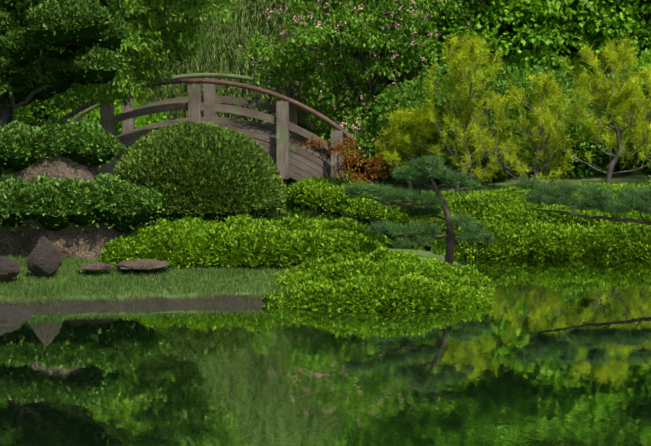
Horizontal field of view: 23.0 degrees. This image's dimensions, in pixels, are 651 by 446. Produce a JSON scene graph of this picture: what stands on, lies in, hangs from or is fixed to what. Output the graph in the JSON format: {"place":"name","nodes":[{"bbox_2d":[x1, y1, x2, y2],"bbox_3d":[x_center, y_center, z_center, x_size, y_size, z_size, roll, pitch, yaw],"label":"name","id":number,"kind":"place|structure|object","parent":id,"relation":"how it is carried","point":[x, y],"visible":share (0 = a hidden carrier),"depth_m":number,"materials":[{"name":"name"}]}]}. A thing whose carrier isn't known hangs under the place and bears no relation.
{"place":"outdoors","nodes":[
{"label":"outdoors","id":0,"kind":"place"},
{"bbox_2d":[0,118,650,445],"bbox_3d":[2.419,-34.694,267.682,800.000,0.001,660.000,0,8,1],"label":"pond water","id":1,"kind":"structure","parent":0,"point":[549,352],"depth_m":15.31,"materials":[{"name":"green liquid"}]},
{"bbox_2d":[0,159,650,309],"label":"garden ground","id":2,"kind":"structure","parent":0,"point":[618,178],"depth_m":18.93,"materials":[{"name":"green plant"}]},
{"bbox_2d":[0,0,162,238],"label":"cloud pruned tree","id":3,"kind":"object","parent":2,"relation":"on","point":[49,49],"visible":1,"depth_m":20.75,"materials":[{"name":"green plant"}]},
{"bbox_2d":[36,0,242,113],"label":"tree","id":4,"kind":"object","parent":2,"relation":"on","point":[167,37],"visible":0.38,"depth_m":25.49,"materials":[{"name":"green plant"}]},
{"bbox_2d":[0,154,292,320],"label":"garden rocks","id":5,"kind":"object","parent":2,"relation":"on","point":[44,250],"visible":0.31,"depth_m":20.37,"materials":[{"name":"stone"}]},
{"bbox_2d":[130,3,221,120],"bbox_3d":[-6.790,-6.776,36.357,9.747,9.892,9.258,0,8,1],"label":"maple tree","id":6,"kind":"object","parent":2,"relation":"on","point":[149,100],"depth_m":34.79,"materials":[{"name":"green plant"}]},
{"bbox_2d":[0,253,355,308],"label":"lawn grass","id":7,"kind":"structure","parent":2,"relation":"on","point":[46,290],"depth_m":19.02,"materials":[{"name":"green plant"}]},
{"bbox_2d":[111,120,286,222],"bbox_3d":[-1.863,-0.322,23.301,2.602,2.368,2.599,0,8,1],"label":"dome shrub","id":8,"kind":"object","parent":2,"relation":"on","point":[209,172],"visible":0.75,"depth_m":22.39,"materials":[{"name":"green plant"}]},
{"bbox_2d":[59,73,359,180],"bbox_3d":[-2.218,-1.546,28.988,5.632,2.236,2.180,1,8,4],"label":"footbridge","id":9,"kind":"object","parent":2,"relation":"on","point":[284,151],"depth_m":28.05,"materials":[{"name":"brown wood"}]},
{"bbox_2d":[121,0,376,132],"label":"weeping willow","id":10,"kind":"object","parent":2,"relation":"on","point":[201,64],"visible":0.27,"depth_m":33.06,"materials":[{"name":"green plant"}]},
{"bbox_2d":[141,0,357,139],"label":"maple tree","id":11,"kind":"object","parent":2,"relation":"on","point":[185,89],"visible":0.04,"depth_m":36.60,"materials":[{"name":"green plant"}]},
{"bbox_2d":[217,0,398,126],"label":"maple tree","id":12,"kind":"object","parent":2,"relation":"on","point":[302,124],"visible":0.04,"depth_m":34.84,"materials":[{"name":"green plant"}]},
{"bbox_2d":[2,7,650,187],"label":"understory shrubs","id":13,"kind":"object","parent":2,"relation":"on","point":[41,113],"visible":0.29,"depth_m":28.16,"materials":[{"name":"green plant"}]},
{"bbox_2d":[297,135,391,184],"bbox_3d":[0.411,-0.988,27.444,1.370,1.064,1.308,-8,11,-42],"label":"red maple shrub","id":14,"kind":"object","parent":2,"relation":"on","point":[344,163],"visible":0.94,"depth_m":27.33,"materials":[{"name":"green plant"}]},
{"bbox_2d":[234,0,512,177],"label":"pink blossom tree","id":15,"kind":"object","parent":2,"relation":"on","point":[330,92],"visible":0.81,"depth_m":28.90,"materials":[{"name":"green plant"}]},
{"bbox_2d":[98,170,650,311],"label":"ground cover planting","id":16,"kind":"object","parent":2,"relation":"on","point":[342,259],"visible":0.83,"depth_m":20.16,"materials":[{"name":"green plant"}]},
{"bbox_2d":[373,99,440,190],"bbox_3d":[1.404,-1.308,27.459,1.341,1.663,1.159,3,9,18],"label":"tree","id":17,"kind":"object","parent":2,"relation":"on","point":[414,121],"visible":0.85,"depth_m":27.25,"materials":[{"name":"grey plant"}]},
{"bbox_2d":[342,151,496,264],"bbox_3d":[1.175,-0.144,20.234,1.854,1.535,1.230,0,8,1],"label":"black pine","id":18,"kind":"object","parent":2,"relation":"on","point":[423,169],"visible":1,"depth_m":20.16,"materials":[{"name":"green plant"}]},
{"bbox_2d":[300,0,650,120],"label":"maple tree","id":19,"kind":"object","parent":2,"relation":"on","point":[512,13],"visible":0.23,"depth_m":29.81,"materials":[{"name":"green plant"}]},
{"bbox_2d":[418,32,547,193],"bbox_3d":[2.662,-1.768,26.534,2.525,2.860,2.463,0,8,1],"label":"tree","id":20,"kind":"object","parent":2,"relation":"on","point":[465,52],"visible":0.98,"depth_m":26.42,"materials":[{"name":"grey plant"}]},
{"bbox_2d":[467,69,584,185],"bbox_3d":[3.390,-1.449,26.228,1.801,2.224,1.846,5,10,32],"label":"tree","id":21,"kind":"object","parent":2,"relation":"on","point":[546,88],"visible":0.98,"depth_m":26.08,"materials":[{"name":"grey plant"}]},
{"bbox_2d":[530,33,650,183],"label":"tree","id":22,"kind":"object","parent":2,"relation":"on","point":[603,96],"visible":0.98,"depth_m":25.73,"materials":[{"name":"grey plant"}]},
{"bbox_2d":[537,0,650,78],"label":"maple tree","id":23,"kind":"object","parent":2,"relation":"on","point":[640,36],"visible":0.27,"depth_m":30.16,"materials":[{"name":"green plant"}]},
{"bbox_2d":[626,60,650,161],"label":"tree","id":24,"kind":"object","parent":2,"relation":"on","point":[641,148],"visible":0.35,"depth_m":26.56,"materials":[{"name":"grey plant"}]},
{"bbox_2d":[516,175,650,224],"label":"pine bough","id":25,"kind":"object","parent":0,"point":[626,201],"visible":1,"depth_m":20.52,"materials":[{"name":"green plant"}]}
]}

